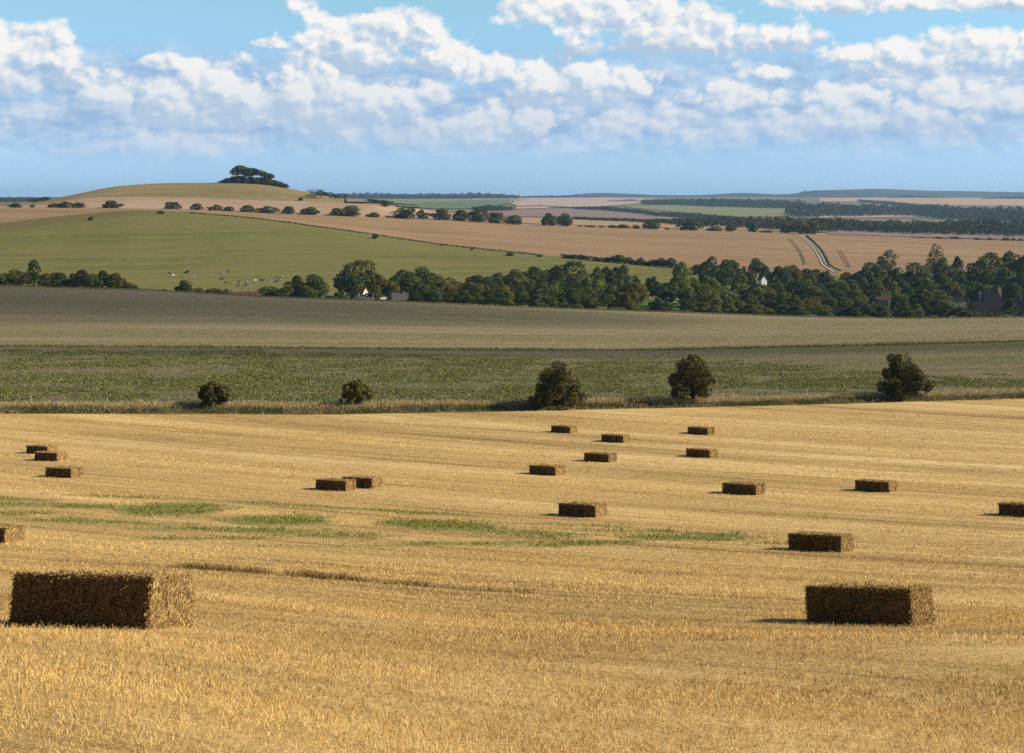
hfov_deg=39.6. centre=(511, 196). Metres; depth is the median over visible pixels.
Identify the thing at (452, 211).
hill back
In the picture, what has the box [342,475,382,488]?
straw bale
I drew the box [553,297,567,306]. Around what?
bush
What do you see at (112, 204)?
hedge tree
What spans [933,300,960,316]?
bush
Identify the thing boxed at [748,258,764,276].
tree
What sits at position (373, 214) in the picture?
hedge tree
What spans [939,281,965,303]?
tree
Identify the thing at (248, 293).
cottage
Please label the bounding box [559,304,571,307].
bush
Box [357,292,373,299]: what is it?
cottage
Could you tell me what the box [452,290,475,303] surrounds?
bush
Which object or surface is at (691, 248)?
wheat field
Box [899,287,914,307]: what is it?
tree
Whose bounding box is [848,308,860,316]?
bush
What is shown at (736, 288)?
tree
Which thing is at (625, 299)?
bush
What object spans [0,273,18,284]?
bush
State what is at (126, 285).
bush
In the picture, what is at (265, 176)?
pine tree
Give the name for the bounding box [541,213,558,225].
hedge tree
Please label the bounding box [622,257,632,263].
hedge tree
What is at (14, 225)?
ley field
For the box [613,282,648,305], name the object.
tree
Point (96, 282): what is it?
bush
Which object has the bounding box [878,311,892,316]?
bush
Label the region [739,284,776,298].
tree
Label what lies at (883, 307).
bush
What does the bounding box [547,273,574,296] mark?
tree
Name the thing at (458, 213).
hedge tree
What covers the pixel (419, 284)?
tree
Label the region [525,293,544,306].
bush
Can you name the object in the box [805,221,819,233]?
hedge tree
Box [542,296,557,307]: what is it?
bush
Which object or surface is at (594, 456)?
straw bale
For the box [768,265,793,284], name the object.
tree
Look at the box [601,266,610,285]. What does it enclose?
tree
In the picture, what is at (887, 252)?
tree
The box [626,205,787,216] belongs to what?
ley
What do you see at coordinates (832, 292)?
tree
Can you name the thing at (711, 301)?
tree
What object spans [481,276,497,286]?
tree
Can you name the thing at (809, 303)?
tree
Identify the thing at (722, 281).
tree
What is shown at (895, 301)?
tree
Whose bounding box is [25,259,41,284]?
tree
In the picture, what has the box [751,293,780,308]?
tree
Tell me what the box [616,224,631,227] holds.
hedge tree
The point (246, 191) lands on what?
hill top
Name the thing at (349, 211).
hedge tree
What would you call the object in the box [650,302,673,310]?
bush
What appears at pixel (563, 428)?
straw bale
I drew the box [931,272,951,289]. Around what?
tree
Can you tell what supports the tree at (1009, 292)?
on the valley floor
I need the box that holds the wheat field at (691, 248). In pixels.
[0,207,1023,274]
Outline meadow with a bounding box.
[636,286,737,299]
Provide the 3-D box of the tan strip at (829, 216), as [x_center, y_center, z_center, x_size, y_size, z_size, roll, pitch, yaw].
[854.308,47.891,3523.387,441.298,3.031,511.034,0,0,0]
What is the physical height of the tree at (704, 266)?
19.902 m
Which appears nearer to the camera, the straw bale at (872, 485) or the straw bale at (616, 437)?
the straw bale at (872, 485)
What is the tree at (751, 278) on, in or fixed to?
on the valley floor
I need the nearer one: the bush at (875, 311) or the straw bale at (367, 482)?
the straw bale at (367, 482)
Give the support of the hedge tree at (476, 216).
on the hill field at (324, 208)
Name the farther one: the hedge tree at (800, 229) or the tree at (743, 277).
the hedge tree at (800, 229)
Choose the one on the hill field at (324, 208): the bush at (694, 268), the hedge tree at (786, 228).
the hedge tree at (786, 228)
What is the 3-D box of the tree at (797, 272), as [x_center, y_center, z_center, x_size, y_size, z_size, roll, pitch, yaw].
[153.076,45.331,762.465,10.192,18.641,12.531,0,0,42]
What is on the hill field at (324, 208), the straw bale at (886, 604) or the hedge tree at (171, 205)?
the hedge tree at (171, 205)
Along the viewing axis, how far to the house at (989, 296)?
630.86 m
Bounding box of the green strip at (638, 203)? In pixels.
[595,201,653,204]
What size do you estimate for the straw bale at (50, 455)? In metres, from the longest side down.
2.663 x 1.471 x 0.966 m
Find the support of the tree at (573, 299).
on the valley floor
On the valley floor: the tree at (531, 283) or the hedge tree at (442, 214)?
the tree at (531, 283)
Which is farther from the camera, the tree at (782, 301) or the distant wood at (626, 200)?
the distant wood at (626, 200)
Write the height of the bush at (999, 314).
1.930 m
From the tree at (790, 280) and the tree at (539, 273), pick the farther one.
the tree at (539, 273)
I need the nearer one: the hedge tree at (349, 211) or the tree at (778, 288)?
the tree at (778, 288)
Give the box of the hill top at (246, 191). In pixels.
[0,183,1017,234]
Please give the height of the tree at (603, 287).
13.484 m
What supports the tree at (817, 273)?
on the valley floor
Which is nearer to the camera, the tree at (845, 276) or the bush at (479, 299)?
the bush at (479, 299)
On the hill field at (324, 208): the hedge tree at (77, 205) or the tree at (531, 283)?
the hedge tree at (77, 205)
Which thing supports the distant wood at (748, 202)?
on the ley
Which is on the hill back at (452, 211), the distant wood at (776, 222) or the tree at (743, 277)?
the distant wood at (776, 222)
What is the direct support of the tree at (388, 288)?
on the valley floor
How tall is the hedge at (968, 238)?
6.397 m
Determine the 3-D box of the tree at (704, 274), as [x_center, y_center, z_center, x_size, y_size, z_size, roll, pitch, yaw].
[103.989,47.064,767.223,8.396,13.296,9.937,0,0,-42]
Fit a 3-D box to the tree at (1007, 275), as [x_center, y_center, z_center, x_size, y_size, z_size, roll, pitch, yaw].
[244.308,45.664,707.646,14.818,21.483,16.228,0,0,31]
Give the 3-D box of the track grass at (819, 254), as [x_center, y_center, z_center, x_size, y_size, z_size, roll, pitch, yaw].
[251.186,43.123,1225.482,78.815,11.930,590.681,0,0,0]
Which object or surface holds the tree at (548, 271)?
on the valley floor
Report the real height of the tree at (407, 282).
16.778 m
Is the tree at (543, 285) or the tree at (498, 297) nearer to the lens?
the tree at (498, 297)
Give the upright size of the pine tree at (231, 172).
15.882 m
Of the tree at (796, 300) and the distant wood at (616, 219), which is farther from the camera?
the distant wood at (616, 219)
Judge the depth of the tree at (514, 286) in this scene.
619.61 m
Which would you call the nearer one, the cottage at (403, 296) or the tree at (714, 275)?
the cottage at (403, 296)
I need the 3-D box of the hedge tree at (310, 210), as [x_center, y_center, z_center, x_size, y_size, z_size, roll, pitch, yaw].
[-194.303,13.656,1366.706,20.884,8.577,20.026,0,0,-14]
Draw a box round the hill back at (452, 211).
[3,205,1018,232]
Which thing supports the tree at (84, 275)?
on the valley floor
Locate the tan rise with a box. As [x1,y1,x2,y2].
[819,198,1023,205]
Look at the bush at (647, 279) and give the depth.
781.74 m
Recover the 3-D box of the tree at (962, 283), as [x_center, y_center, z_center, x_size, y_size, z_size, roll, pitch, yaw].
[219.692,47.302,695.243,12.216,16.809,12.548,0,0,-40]
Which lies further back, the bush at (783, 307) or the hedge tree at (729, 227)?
the hedge tree at (729, 227)
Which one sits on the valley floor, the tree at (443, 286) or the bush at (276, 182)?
the tree at (443, 286)
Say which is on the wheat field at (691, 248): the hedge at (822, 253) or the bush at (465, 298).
the hedge at (822, 253)
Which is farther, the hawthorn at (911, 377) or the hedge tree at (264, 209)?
the hedge tree at (264, 209)
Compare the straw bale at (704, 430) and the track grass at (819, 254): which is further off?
the track grass at (819, 254)
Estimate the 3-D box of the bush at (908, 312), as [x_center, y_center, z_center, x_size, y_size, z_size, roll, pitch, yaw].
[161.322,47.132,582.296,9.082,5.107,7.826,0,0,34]
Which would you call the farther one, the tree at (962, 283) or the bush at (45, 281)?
the tree at (962, 283)
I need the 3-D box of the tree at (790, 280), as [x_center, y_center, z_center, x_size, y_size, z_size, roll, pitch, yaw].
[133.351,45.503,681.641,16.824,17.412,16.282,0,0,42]
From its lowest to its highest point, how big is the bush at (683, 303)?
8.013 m
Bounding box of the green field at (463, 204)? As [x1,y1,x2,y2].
[398,199,523,208]
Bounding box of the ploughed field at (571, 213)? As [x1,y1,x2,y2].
[479,209,653,218]
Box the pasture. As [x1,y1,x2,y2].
[3,277,621,308]
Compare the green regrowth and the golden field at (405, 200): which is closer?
the green regrowth
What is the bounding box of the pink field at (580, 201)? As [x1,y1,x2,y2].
[461,197,653,206]
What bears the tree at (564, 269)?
on the valley floor
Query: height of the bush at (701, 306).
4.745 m
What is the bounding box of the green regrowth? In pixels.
[0,491,786,547]
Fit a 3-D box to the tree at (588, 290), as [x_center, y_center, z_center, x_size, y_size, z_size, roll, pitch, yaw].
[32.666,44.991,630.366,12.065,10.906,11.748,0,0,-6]
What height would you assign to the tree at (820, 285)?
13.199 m
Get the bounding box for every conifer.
[951,256,963,268]
[1000,298,1017,316]
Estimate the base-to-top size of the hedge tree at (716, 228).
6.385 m
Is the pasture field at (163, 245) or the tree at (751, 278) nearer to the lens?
the tree at (751, 278)
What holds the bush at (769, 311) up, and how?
on the valley floor
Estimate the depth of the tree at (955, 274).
760.30 m
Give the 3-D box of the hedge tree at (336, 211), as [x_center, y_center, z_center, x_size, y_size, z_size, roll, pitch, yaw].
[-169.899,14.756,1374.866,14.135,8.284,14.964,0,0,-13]
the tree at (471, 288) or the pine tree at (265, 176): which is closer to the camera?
the tree at (471, 288)
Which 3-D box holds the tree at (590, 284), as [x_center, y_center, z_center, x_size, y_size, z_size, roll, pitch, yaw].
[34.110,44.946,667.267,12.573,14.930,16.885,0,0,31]
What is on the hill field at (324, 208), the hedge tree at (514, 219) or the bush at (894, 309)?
the hedge tree at (514, 219)
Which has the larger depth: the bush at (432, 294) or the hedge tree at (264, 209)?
the hedge tree at (264, 209)
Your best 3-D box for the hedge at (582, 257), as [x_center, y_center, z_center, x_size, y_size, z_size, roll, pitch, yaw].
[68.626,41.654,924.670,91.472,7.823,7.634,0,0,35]
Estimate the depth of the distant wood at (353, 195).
6334.92 m
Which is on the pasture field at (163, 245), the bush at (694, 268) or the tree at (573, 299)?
the bush at (694, 268)
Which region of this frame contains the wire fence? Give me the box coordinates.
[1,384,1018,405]
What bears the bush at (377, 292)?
on the valley floor
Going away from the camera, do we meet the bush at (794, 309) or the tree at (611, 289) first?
the bush at (794, 309)
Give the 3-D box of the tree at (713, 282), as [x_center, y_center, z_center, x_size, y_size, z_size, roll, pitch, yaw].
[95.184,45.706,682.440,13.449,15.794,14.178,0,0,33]
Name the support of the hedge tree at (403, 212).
on the hill field at (324, 208)
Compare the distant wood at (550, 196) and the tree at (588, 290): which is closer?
the tree at (588, 290)
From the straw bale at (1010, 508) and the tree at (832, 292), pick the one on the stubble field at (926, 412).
the straw bale at (1010, 508)
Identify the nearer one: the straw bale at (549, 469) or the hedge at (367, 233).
the straw bale at (549, 469)
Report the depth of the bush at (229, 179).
1539.29 m
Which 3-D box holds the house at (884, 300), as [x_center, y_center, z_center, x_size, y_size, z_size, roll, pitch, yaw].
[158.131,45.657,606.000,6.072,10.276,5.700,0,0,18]
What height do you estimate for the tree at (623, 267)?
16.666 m
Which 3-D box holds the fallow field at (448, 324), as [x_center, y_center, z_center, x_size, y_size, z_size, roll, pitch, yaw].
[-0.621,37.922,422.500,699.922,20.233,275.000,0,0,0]
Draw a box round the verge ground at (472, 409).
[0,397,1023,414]
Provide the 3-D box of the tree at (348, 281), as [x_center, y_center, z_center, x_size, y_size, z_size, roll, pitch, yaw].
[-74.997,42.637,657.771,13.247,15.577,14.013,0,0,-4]
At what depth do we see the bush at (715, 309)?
579.01 m
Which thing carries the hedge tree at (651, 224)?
on the hill field at (324, 208)
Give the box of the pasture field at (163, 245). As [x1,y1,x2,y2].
[0,213,912,285]
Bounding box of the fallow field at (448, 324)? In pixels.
[0,286,1023,350]
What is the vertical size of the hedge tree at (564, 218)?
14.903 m
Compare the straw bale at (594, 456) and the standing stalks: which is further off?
the straw bale at (594, 456)
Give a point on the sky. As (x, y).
(508, 97)
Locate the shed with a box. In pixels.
[950,297,965,307]
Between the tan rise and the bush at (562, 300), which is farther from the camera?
the tan rise
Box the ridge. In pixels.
[0,189,1023,197]
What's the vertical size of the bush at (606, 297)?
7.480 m
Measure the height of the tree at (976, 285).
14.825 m
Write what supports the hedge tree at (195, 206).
on the hill field at (324, 208)
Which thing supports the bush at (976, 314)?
on the valley floor
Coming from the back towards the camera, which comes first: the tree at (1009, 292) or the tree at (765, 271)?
the tree at (765, 271)
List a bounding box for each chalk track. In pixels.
[778,232,838,271]
[786,233,833,271]
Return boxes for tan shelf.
[448,213,826,232]
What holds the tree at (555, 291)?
on the valley floor
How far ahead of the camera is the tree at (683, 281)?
668.47 m
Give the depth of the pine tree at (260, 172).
1542.32 m
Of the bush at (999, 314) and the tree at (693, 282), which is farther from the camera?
the tree at (693, 282)
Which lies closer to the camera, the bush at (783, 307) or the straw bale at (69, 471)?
the straw bale at (69, 471)
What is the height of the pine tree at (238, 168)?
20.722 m
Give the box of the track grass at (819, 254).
[777,232,836,271]
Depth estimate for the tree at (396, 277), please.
690.93 m
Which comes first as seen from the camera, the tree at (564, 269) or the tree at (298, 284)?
the tree at (298, 284)
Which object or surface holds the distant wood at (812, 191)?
on the ridge
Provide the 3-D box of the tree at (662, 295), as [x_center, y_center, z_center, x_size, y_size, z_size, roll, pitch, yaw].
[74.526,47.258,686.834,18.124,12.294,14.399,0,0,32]
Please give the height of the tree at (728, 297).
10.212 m
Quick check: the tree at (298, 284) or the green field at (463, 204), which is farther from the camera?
the green field at (463, 204)
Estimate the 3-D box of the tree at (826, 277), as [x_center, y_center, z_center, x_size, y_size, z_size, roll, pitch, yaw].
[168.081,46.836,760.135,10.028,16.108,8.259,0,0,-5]
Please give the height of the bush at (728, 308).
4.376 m
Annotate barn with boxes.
[827,308,849,315]
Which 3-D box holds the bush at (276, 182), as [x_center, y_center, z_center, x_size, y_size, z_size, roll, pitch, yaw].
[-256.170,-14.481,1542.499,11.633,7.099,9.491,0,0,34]
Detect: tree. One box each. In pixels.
[6,269,33,284]
[7,203,21,207]
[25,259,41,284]
[47,203,60,207]
[53,201,73,207]
[69,269,93,287]
[71,202,84,207]
[93,270,110,287]
[102,200,124,207]
[164,202,182,208]
[174,280,193,291]
[189,203,204,209]
[206,204,222,210]
[222,206,234,210]
[229,170,241,175]
[231,165,248,175]
[239,205,257,211]
[253,170,266,178]
[256,206,280,212]
[261,173,270,177]
[281,206,294,213]
[282,275,303,291]
[299,207,319,214]
[302,274,329,297]
[329,208,342,215]
[332,260,385,298]
[336,272,363,298]
[340,205,361,215]
[365,212,380,216]
[380,280,400,299]
[383,269,407,292]
[391,206,415,218]
[399,271,420,292]
[407,281,426,299]
[413,266,436,284]
[416,209,429,218]
[421,272,443,286]
[427,279,458,301]
[429,208,451,219]
[444,277,463,290]
[452,210,471,220]
[459,281,485,297]
[465,275,483,285]
[467,207,490,222]
[474,282,495,305]
[480,290,494,304]
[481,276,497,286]
[487,212,503,223]
[488,283,499,305]
[490,292,507,304]
[491,272,503,286]
[493,285,514,304]
[502,268,527,289]
[503,214,522,224]
[507,281,528,304]
[512,291,530,305]
[517,279,538,306]
[520,266,550,289]
[528,278,552,302]
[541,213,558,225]
[541,268,560,280]
[542,280,563,301]
[544,261,591,290]
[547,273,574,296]
[556,213,572,225]
[557,286,589,305]
[572,277,599,298]
[576,286,598,304]
[590,266,604,280]
[594,279,607,299]
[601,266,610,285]
[601,283,619,304]
[605,266,625,284]
[610,255,624,262]
[612,278,625,288]
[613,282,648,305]
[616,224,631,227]
[619,264,632,281]
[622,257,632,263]
[642,220,660,228]
[649,282,676,302]
[655,258,666,266]
[665,258,676,267]
[667,261,692,296]
[675,220,704,230]
[678,284,716,306]
[685,277,709,295]
[696,255,720,279]
[702,276,721,301]
[702,293,722,308]
[709,271,722,278]
[711,226,723,230]
[714,290,739,307]
[716,267,740,285]
[716,277,730,289]
[719,259,732,273]
[719,283,751,304]
[725,223,736,230]
[729,260,739,270]
[735,268,747,294]
[736,293,759,312]
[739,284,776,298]
[743,271,755,285]
[747,222,758,231]
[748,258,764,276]
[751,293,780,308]
[756,230,772,232]
[759,265,771,283]
[766,282,787,306]
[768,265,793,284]
[771,294,789,309]
[778,274,807,298]
[780,224,793,232]
[784,295,804,309]
[785,265,805,282]
[785,279,821,299]
[789,219,810,233]
[802,268,816,291]
[802,297,820,313]
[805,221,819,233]
[807,283,827,294]
[811,269,823,283]
[813,291,837,310]
[817,270,835,286]
[823,279,845,289]
[825,288,847,307]
[828,297,853,307]
[837,272,852,283]
[837,279,859,301]
[846,289,869,307]
[851,261,889,289]
[858,276,871,292]
[859,282,892,303]
[875,259,892,277]
[877,249,898,269]
[882,281,903,299]
[887,267,903,287]
[890,294,910,310]
[892,277,909,289]
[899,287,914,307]
[901,262,932,287]
[909,288,935,308]
[910,277,940,295]
[926,243,943,266]
[930,257,955,279]
[930,289,953,310]
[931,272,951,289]
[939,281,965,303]
[941,267,973,285]
[955,277,976,307]
[965,259,994,299]
[966,280,987,304]
[973,269,996,290]
[978,252,1008,277]
[982,284,1005,300]
[988,267,1015,302]
[1000,251,1017,272]
[1000,283,1021,310]
[1005,270,1023,299]
[1008,253,1023,286]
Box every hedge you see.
[189,212,542,255]
[560,254,675,267]
[806,235,840,271]
[909,236,1017,240]
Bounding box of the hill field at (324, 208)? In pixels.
[0,197,1023,240]
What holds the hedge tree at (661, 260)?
on the ley field at (14, 225)
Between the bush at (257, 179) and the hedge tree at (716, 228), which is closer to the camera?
the hedge tree at (716, 228)
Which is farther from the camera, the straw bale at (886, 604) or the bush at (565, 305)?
the bush at (565, 305)
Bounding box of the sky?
[0,0,1023,196]
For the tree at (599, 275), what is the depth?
765.93 m
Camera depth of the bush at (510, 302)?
581.45 m
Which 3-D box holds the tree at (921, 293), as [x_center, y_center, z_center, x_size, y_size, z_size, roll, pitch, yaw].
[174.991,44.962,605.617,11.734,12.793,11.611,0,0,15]
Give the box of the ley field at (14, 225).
[0,210,840,275]
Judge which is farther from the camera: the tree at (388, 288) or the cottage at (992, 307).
the tree at (388, 288)
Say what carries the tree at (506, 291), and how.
on the valley floor
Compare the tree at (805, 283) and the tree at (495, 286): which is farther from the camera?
the tree at (805, 283)
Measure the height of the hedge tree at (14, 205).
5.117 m
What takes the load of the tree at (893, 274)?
on the valley floor
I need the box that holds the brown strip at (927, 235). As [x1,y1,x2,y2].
[827,231,1023,239]
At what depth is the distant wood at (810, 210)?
3625.77 m
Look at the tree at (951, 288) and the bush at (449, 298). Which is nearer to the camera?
the bush at (449, 298)
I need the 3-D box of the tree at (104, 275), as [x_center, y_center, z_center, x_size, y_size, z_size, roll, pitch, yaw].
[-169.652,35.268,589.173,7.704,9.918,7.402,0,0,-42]
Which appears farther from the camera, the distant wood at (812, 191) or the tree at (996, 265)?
the distant wood at (812, 191)
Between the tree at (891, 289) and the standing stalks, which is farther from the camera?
the tree at (891, 289)
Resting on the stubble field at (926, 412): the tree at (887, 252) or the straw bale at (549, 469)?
the straw bale at (549, 469)
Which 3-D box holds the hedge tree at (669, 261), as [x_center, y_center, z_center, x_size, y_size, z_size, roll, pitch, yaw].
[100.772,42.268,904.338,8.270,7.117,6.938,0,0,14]
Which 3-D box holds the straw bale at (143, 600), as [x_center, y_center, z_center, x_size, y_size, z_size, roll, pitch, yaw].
[-6.713,6.562,23.315,2.862,0.955,1.538,-4,-14,19]
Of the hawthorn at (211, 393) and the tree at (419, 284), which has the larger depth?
the tree at (419, 284)
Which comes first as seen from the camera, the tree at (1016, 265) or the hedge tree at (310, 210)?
the tree at (1016, 265)
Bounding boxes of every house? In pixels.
[354,285,368,298]
[757,274,767,284]
[875,292,890,308]
[977,287,1002,302]
[1013,300,1023,316]
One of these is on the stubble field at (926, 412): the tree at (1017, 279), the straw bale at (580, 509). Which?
the straw bale at (580, 509)
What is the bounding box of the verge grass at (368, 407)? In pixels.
[0,385,1023,414]
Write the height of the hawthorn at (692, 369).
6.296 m
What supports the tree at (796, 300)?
on the valley floor
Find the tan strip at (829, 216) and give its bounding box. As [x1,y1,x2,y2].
[788,215,917,217]
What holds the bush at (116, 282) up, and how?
on the valley floor
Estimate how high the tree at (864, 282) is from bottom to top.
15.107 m
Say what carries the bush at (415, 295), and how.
on the valley floor
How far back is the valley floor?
659.81 m
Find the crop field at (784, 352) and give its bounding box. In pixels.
[0,342,1023,404]
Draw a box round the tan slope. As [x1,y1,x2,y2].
[516,202,546,208]
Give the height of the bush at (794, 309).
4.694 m
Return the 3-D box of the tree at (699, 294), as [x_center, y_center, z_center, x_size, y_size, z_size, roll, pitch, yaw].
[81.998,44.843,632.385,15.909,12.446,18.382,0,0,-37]
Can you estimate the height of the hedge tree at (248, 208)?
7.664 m
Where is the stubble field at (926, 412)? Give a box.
[0,398,1023,752]
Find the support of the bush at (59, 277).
on the valley floor
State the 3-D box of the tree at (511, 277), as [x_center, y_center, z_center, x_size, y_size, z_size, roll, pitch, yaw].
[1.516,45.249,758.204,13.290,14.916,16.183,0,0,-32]
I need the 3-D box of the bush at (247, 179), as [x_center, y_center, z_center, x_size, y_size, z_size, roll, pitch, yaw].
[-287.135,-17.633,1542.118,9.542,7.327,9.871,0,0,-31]
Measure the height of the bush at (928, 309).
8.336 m
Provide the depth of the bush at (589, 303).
577.59 m
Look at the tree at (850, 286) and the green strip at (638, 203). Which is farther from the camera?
the green strip at (638, 203)
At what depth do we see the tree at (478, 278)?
781.08 m
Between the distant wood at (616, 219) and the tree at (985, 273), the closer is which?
the tree at (985, 273)
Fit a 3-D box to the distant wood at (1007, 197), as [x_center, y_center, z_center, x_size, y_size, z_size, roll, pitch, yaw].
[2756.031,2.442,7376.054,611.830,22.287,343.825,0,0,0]
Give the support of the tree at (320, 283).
on the valley floor
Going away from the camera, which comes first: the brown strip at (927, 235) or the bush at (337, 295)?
the bush at (337, 295)
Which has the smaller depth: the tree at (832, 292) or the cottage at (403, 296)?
the cottage at (403, 296)
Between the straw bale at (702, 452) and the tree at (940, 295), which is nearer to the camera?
the straw bale at (702, 452)
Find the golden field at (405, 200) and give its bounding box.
[347,198,472,202]
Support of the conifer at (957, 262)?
on the valley floor
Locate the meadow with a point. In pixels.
(651, 298)
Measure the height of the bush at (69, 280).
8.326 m
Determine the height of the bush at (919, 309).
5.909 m
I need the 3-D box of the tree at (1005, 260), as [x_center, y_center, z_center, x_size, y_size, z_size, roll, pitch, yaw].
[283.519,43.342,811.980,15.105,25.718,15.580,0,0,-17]
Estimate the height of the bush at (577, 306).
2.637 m
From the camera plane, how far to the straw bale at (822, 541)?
60.81 m
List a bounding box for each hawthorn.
[197,380,229,408]
[340,378,372,408]
[527,360,588,407]
[667,354,716,401]
[875,353,935,399]
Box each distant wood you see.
[0,196,55,202]
[306,189,520,198]
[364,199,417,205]
[471,204,514,210]
[520,205,569,207]
[521,195,597,197]
[571,206,738,218]
[571,216,686,222]
[610,199,639,200]
[641,197,801,208]
[655,216,837,232]
[784,201,942,217]
[800,190,834,193]
[815,216,1023,236]
[856,199,1023,221]
[887,195,944,197]
[981,196,1023,198]
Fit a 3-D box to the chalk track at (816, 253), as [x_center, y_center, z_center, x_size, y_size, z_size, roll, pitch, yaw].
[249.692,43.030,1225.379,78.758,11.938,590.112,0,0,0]
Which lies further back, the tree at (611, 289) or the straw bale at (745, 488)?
the tree at (611, 289)
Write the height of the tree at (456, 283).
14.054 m
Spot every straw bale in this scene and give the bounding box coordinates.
[0,525,25,542]
[7,567,196,629]
[26,444,57,453]
[34,451,67,460]
[45,465,82,477]
[315,477,356,490]
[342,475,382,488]
[529,463,565,475]
[551,424,576,432]
[557,501,607,516]
[583,451,616,461]
[601,433,629,442]
[685,447,717,457]
[687,426,714,434]
[722,481,765,494]
[787,530,855,552]
[803,582,937,626]
[854,478,897,492]
[997,501,1023,516]
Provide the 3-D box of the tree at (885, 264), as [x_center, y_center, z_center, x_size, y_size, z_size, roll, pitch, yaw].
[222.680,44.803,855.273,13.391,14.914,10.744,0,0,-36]
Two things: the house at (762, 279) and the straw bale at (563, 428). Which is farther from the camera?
the house at (762, 279)
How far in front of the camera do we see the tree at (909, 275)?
763.15 m
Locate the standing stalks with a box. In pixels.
[49,526,811,660]
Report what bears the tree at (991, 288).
on the valley floor
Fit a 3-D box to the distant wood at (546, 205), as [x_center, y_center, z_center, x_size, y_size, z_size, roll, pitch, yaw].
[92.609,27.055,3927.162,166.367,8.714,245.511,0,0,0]
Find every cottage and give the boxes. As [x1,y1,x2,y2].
[231,288,260,295]
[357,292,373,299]
[391,291,408,301]
[968,302,1006,316]
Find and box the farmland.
[0,197,1023,223]
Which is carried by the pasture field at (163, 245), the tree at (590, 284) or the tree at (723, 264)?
the tree at (723, 264)
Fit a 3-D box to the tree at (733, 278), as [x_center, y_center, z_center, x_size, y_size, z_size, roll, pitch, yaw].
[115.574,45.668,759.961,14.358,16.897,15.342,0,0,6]
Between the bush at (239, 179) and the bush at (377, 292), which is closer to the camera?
the bush at (377, 292)
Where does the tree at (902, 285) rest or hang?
on the valley floor
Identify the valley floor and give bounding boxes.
[551,296,1021,318]
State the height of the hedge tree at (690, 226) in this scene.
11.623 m
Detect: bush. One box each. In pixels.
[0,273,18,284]
[37,273,54,286]
[50,272,73,287]
[61,273,80,286]
[82,273,102,287]
[104,272,123,287]
[123,282,137,288]
[194,287,203,291]
[203,288,227,292]
[224,178,231,182]
[233,176,242,182]
[244,177,250,183]
[252,177,260,183]
[259,286,278,296]
[261,178,271,184]
[271,180,279,186]
[271,286,296,296]
[293,285,317,298]
[324,292,347,298]
[364,284,382,299]
[381,201,389,206]
[407,291,427,301]
[419,284,444,302]
[442,290,459,302]
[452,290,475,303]
[470,291,488,304]
[501,298,518,305]
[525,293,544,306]
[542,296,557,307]
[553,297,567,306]
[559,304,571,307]
[570,304,585,308]
[583,296,601,308]
[596,293,618,308]
[619,293,634,309]
[627,305,639,310]
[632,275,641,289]
[643,278,651,291]
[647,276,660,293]
[647,297,663,309]
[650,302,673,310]
[677,294,696,310]
[685,302,710,311]
[690,264,701,274]
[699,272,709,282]
[706,305,720,312]
[721,304,737,313]
[731,300,746,313]
[740,303,764,314]
[759,308,777,314]
[774,304,791,314]
[785,305,809,315]
[809,304,833,315]
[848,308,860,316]
[849,300,874,316]
[865,304,886,316]
[869,304,894,316]
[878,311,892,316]
[890,308,900,316]
[895,306,916,317]
[909,304,925,316]
[915,298,943,316]
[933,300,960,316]
[950,306,966,316]
[962,311,973,316]
[972,312,986,316]
[981,310,994,316]
[993,313,1005,316]
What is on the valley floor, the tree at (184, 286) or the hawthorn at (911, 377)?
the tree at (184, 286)
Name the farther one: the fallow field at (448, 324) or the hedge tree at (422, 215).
the hedge tree at (422, 215)
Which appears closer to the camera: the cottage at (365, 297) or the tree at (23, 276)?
the tree at (23, 276)
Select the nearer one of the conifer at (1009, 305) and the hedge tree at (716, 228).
the conifer at (1009, 305)
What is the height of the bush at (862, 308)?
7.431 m
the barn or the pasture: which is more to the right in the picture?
the barn

